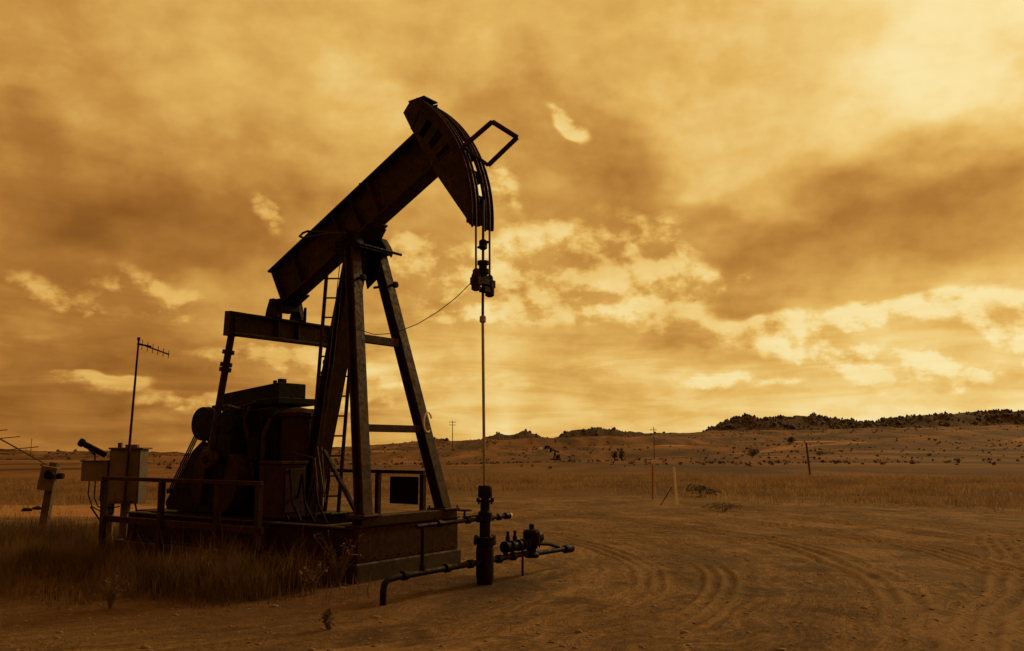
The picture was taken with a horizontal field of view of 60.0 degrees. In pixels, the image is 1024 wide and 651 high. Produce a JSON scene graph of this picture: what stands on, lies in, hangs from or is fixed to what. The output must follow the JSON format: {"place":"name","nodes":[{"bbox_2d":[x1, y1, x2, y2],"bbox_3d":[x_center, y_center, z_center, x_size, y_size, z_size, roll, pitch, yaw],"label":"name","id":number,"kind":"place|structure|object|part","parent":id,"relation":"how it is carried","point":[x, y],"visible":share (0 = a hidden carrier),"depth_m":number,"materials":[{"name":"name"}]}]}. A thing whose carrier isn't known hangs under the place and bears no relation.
{"place":"outdoors","nodes":[
{"label":"outdoors","id":0,"kind":"place"},
{"bbox_2d":[77,438,106,459],"bbox_3d":[-7.036,2.075,14.856,0.488,0.371,0.140,0,-8,0],"label":"floodlight","id":1,"kind":"object","parent":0,"point":[91,448],"visible":1,"depth_m":14.82,"materials":[{"name":"black metal"}]},
{"bbox_2d":[331,469,425,512],"bbox_3d":[-2.375,3.052,14.312,2.508,1.438,0.075,-5,-9,35],"label":"guard rail","id":2,"kind":"object","parent":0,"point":[422,497],"visible":0.25,"depth_m":14.01,"materials":[{"name":"metal"}]},
{"bbox_2d":[390,476,418,504],"bbox_3d":[-1.686,2.572,13.837,0.590,0.420,0.010,-5,-9,34],"label":"hung panel","id":3,"kind":"object","parent":2,"relation":"hanging from","point":[404,490],"visible":1,"depth_m":13.83,"materials":[{"name":"black metal"}]},
{"bbox_2d":[0,411,1023,650],"bbox_3d":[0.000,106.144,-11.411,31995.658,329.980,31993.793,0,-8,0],"label":"ground","id":4,"kind":"structure","parent":0,"point":[946,566],"depth_m":12.71,"materials":[{"name":"brown soil"}]},
{"bbox_2d":[37,462,64,533],"bbox_3d":[-7.858,3.194,14.980,0.488,1.750,0.370,0,-8,0],"label":"meter post","id":5,"kind":"object","parent":4,"relation":"on","point":[50,475],"visible":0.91,"depth_m":15.02,"materials":[{"name":"grey metal"}]},
{"bbox_2d":[0,429,48,465],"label":"yagi antenna","id":6,"kind":"object","parent":5,"relation":"attached to","point":[1,439],"visible":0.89,"depth_m":15.34,"materials":[{"name":"grey paint"}]},
{"bbox_2d":[80,460,119,545],"bbox_3d":[-6.857,3.008,14.756,0.625,1.846,0.295,0,-8,0],"label":"junction box","id":7,"kind":"object","parent":4,"relation":"on","point":[94,470],"visible":0.61,"depth_m":14.72,"materials":[{"name":"grey paint"}]},
{"bbox_2d":[98,575,133,608],"bbox_3d":[-4.211,2.837,9.404,0.366,0.384,0.362,3,-8,-20],"label":"dry weed","id":8,"kind":"object","parent":4,"relation":"on","point":[112,598],"visible":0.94,"depth_m":9.38,"materials":[{"name":"brown plant"}]},
{"bbox_2d":[90,443,152,538],"bbox_3d":[-6.551,2.974,14.781,0.881,2.020,0.405,0,-8,0],"label":"control cabinet","id":9,"kind":"object","parent":4,"relation":"on","point":[138,467],"visible":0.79,"depth_m":14.69,"materials":[{"name":"grey metal"}]},
{"bbox_3d":[-6.427,2.502,14.659,0.443,0.799,0.035,0,-8,0],"label":"door","id":10,"kind":"part","parent":9,"relation":"part of","materials":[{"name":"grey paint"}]},
{"bbox_2d":[122,337,168,509],"bbox_3d":[-6.084,1.617,14.752,0.601,2.843,0.073,2,-8,-14],"label":"antenna mast","id":11,"kind":"object","parent":9,"relation":"attached to","point":[129,441],"visible":1,"depth_m":14.70,"materials":[{"name":"metal"}]},
{"bbox_2d":[98,476,263,569],"bbox_3d":[-4.711,2.826,12.363,3.660,1.358,0.085,-5,-9,35],"label":"guard rail","id":12,"kind":"object","parent":4,"relation":"on","point":[160,523],"visible":0.73,"depth_m":12.21,"materials":[{"name":"metal"}]},
{"bbox_2d":[0,496,404,611],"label":"dry grass","id":13,"kind":"structure","parent":4,"relation":"on","point":[63,550],"depth_m":10.78,"materials":[{"name":"plant"}]},
{"bbox_2d":[113,539,460,583],"bbox_3d":[-3.493,3.524,13.244,5.310,0.512,2.100,-5,-9,35],"label":"foundation","id":14,"kind":"object","parent":4,"relation":"on","point":[378,570],"visible":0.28,"depth_m":11.63,"materials":[{"name":"concrete"}]},
{"bbox_2d":[123,96,518,562],"bbox_3d":[-2.766,0.074,13.204,6.685,6.301,2.160,-5,-9,35],"label":"pumpjack","id":15,"kind":"object","parent":14,"relation":"on","point":[276,438],"visible":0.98,"depth_m":12.80,"materials":[{"name":"metal"}]},
{"bbox_2d":[298,562,327,593],"bbox_3d":[-2.305,2.950,10.290,0.328,0.392,0.359,0,-8,0],"label":"dry weed","id":16,"kind":"object","parent":4,"relation":"on","point":[313,580],"visible":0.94,"depth_m":10.28,"materials":[{"name":"brown plant"}]},
{"bbox_2d":[318,608,336,629],"bbox_3d":[-1.732,2.764,8.294,0.180,0.229,0.194,0,-8,0],"label":"dry weed","id":17,"kind":"object","parent":4,"relation":"on","point":[326,616],"visible":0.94,"depth_m":8.29,"materials":[{"name":"brown plant"}]},
{"bbox_2d":[313,530,363,583],"bbox_3d":[-2.130,2.857,10.882,0.612,0.707,0.559,0,-8,0],"label":"dry weed","id":18,"kind":"object","parent":4,"relation":"on","point":[343,567],"visible":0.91,"depth_m":10.88,"materials":[{"name":"brown plant"}]},
{"bbox_2d":[449,420,455,448],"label":"power pole","id":19,"kind":"object","parent":4,"relation":"on","point":[452,433],"visible":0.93,"depth_m":416.79,"materials":[{"name":"black wood"}]},
{"bbox_2d":[415,485,512,584],"bbox_3d":[-0.549,2.686,10.836,0.290,1.420,1.870,-5,-9,35],"label":"wellhead","id":20,"kind":"object","parent":4,"relation":"on","point":[485,542],"visible":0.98,"depth_m":11.03,"materials":[{"name":"black metal"}]},
{"bbox_2d":[380,523,574,605],"bbox_3d":[-0.287,2.945,11.180,0.240,1.000,3.935,-5,-9,35],"label":"flowline","id":21,"kind":"object","parent":4,"relation":"on","point":[530,542],"visible":0.96,"depth_m":11.48,"materials":[{"name":"black metal"}]},
{"bbox_2d":[0,503,1023,650],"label":"stubble","id":22,"kind":"object","parent":4,"relation":"on","point":[510,629],"visible":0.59,"depth_m":9.84,"materials":[{"name":"brown plant"}]},
{"bbox_2d":[0,424,1023,468],"bbox_3d":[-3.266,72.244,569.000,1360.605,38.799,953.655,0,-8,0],"label":"sage scrub","id":23,"kind":"object","parent":4,"relation":"on","point":[958,460],"visible":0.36,"depth_m":220.19,"materials":[{"name":"brown plant"}]},
{"bbox_2d":[0,507,1023,650],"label":"clods","id":24,"kind":"object","parent":4,"relation":"on","point":[145,646],"visible":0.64,"depth_m":8.88,"materials":[{"name":"brown soil"}]},
{"bbox_2d":[56,408,1023,451],"bbox_3d":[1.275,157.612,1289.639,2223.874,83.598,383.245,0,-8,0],"label":"ridge trees","id":25,"kind":"object","parent":4,"relation":"on","point":[851,420],"visible":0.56,"depth_m":1350.43,"materials":[{"name":"green plant"}]},
{"bbox_2d":[550,448,560,459],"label":"pumpjack","id":26,"kind":"object","parent":4,"relation":"on","point":[557,456],"visible":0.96,"depth_m":281.58,"materials":[{"name":"black metal"}]},
{"bbox_2d":[611,451,616,459],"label":"shrub","id":27,"kind":"object","parent":4,"relation":"on","point":[614,455],"visible":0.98,"depth_m":207.60,"materials":[{"name":"green plant"}]},
{"bbox_2d":[619,447,624,460],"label":"shrub","id":28,"kind":"object","parent":4,"relation":"on","point":[621,454],"visible":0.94,"depth_m":202.75,"materials":[{"name":"green plant"}]},
{"bbox_2d":[652,465,652,499],"bbox_3d":[4.533,5.160,28.564,0.082,1.304,0.059,0,-8,0],"label":"marker post","id":29,"kind":"object","parent":4,"relation":"on","point":[652,482],"visible":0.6,"depth_m":28.55,"materials":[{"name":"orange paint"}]},
{"bbox_2d":[673,467,677,505],"bbox_3d":[4.811,4.830,26.086,0.122,1.316,0.067,0,-8,0],"label":"marker post","id":30,"kind":"object","parent":4,"relation":"on","point":[675,486],"visible":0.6,"depth_m":26.08,"materials":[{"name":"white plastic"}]},
{"bbox_2d":[682,484,721,496],"bbox_3d":[6.472,5.716,30.450,1.386,0.556,1.331,-4,-9,25],"label":"shrub","id":31,"kind":"object","parent":4,"relation":"on","point":[704,488],"visible":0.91,"depth_m":30.36,"materials":[{"name":"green plant"}]},
{"bbox_2d":[701,502,743,511],"bbox_3d":[5.524,4.840,23.499,1.071,0.302,1.287,0,-8,0],"label":"shrub","id":32,"kind":"object","parent":4,"relation":"on","point":[722,507],"visible":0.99,"depth_m":23.48,"materials":[{"name":"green plant"}]},
{"bbox_2d":[747,449,758,456],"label":"shrub","id":33,"kind":"object","parent":4,"relation":"on","point":[754,451],"visible":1,"depth_m":197.30,"materials":[{"name":"green plant"}]},
{"bbox_2d":[786,437,795,442],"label":"shrub","id":34,"kind":"object","parent":4,"relation":"on","point":[791,439],"visible":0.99,"depth_m":327.05,"materials":[{"name":"green plant"}]},
{"bbox_2d":[805,443,810,474],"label":"fence post","id":35,"kind":"object","parent":4,"relation":"on","point":[807,454],"visible":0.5,"depth_m":59.30,"materials":[{"name":"brown wood"}]},
{"bbox_2d":[815,451,828,454],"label":"shrub","id":36,"kind":"object","parent":4,"relation":"on","point":[819,452],"visible":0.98,"depth_m":187.19,"materials":[{"name":"green plant"}]},
{"bbox_2d":[0,470,1023,510],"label":"prairie grass","id":37,"kind":"structure","parent":0,"point":[735,482],"depth_m":37.03,"materials":[{"name":"brown plant"}]},
{"bbox_2d":[0,0,1023,452],"label":"sky","id":38,"kind":"structure","parent":0,"point":[707,213],"materials":[{"name":"orange"}]}
]}

